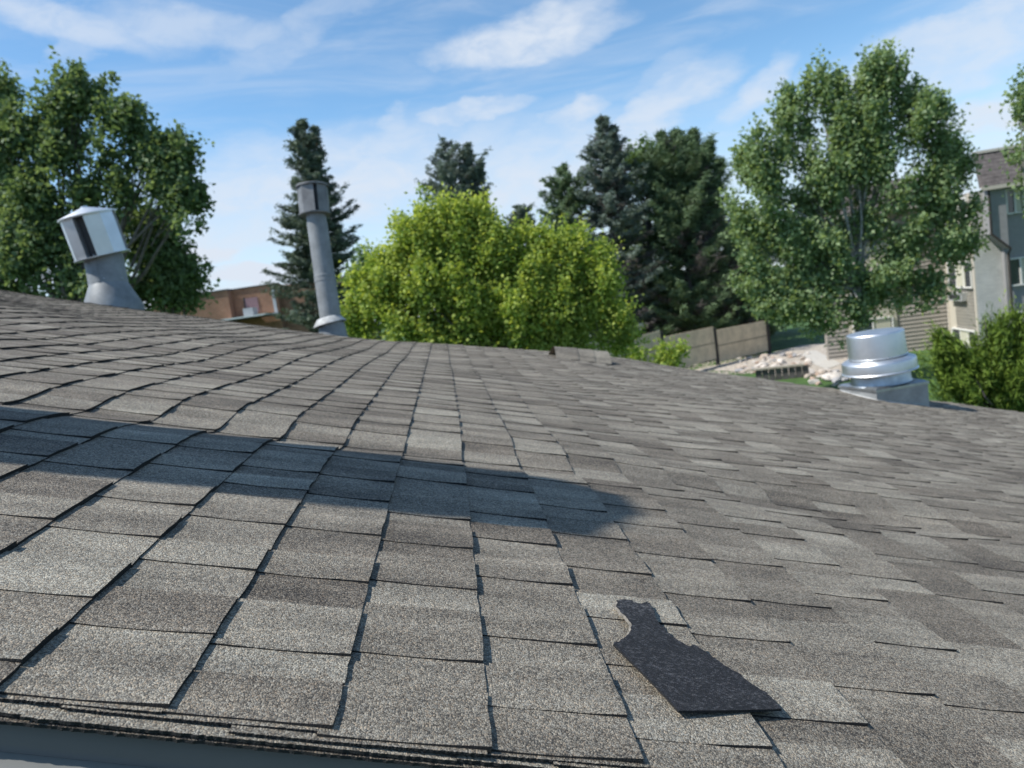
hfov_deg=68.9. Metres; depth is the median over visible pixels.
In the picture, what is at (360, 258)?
broadleaf tree
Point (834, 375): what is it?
rock
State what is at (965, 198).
window
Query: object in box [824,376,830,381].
rock
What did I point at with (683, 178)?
pine tree
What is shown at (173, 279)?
ash tree
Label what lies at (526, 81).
sky
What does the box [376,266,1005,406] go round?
ground
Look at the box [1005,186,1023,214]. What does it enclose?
window
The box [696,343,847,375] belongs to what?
gravel bed
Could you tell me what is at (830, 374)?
rock
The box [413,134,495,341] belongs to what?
spruce tree
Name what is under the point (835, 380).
rock
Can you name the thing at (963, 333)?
window
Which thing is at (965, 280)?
window
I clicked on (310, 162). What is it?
spruce tree
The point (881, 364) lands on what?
roof vent
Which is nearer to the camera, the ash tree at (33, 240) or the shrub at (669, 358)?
the shrub at (669, 358)
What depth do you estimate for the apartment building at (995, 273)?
31.84 m
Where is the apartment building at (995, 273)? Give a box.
[808,145,1023,359]
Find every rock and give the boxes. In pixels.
[777,358,786,364]
[808,379,819,384]
[822,372,842,380]
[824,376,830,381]
[831,374,839,378]
[831,377,839,383]
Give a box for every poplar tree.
[715,36,990,350]
[988,63,1023,218]
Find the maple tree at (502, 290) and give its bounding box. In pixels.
[336,180,650,358]
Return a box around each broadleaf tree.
[338,235,381,337]
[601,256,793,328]
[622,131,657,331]
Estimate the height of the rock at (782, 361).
0.466 m
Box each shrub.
[626,334,690,367]
[909,288,1023,412]
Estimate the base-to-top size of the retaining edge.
0.720 m
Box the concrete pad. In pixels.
[799,350,840,368]
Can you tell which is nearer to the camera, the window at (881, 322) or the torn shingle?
the torn shingle
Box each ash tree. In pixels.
[0,45,216,301]
[0,58,29,191]
[112,193,220,316]
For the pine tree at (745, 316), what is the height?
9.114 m
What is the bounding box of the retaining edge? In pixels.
[751,363,808,379]
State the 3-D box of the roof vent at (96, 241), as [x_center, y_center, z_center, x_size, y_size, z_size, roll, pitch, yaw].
[-3.909,-1.155,7.116,0.600,1.084,0.575,-8,6,0]
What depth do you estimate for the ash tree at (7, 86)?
23.37 m
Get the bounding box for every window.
[852,316,893,332]
[946,196,966,226]
[946,260,973,287]
[951,327,977,347]
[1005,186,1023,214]
[1007,256,1023,285]
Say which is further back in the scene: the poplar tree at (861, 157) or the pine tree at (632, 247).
the pine tree at (632, 247)
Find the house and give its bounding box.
[0,290,1023,767]
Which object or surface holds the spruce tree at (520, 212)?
on the ground
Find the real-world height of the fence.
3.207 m
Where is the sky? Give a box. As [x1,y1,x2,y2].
[0,0,1023,316]
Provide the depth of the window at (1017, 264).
31.28 m
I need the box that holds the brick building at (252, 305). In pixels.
[150,276,373,331]
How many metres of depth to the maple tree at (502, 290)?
12.75 m
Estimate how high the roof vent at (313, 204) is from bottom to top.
1.673 m
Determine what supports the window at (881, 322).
in the apartment building at (995, 273)
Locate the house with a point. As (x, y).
(228, 544)
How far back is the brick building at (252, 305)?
58.62 m
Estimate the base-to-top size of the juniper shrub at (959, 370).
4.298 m
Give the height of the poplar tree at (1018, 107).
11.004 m
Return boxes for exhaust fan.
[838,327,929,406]
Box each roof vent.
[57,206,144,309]
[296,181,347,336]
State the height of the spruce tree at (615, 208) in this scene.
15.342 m
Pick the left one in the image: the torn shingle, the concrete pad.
the torn shingle
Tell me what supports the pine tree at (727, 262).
on the ground
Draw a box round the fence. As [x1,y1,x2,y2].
[582,319,771,366]
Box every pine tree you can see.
[603,208,683,336]
[624,126,745,335]
[659,203,760,335]
[695,206,789,335]
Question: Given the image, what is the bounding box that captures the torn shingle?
[613,599,781,712]
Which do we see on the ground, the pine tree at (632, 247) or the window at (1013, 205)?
the pine tree at (632, 247)
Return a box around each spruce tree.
[260,118,379,339]
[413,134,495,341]
[501,202,541,250]
[536,161,597,342]
[564,114,673,342]
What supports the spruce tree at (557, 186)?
on the ground

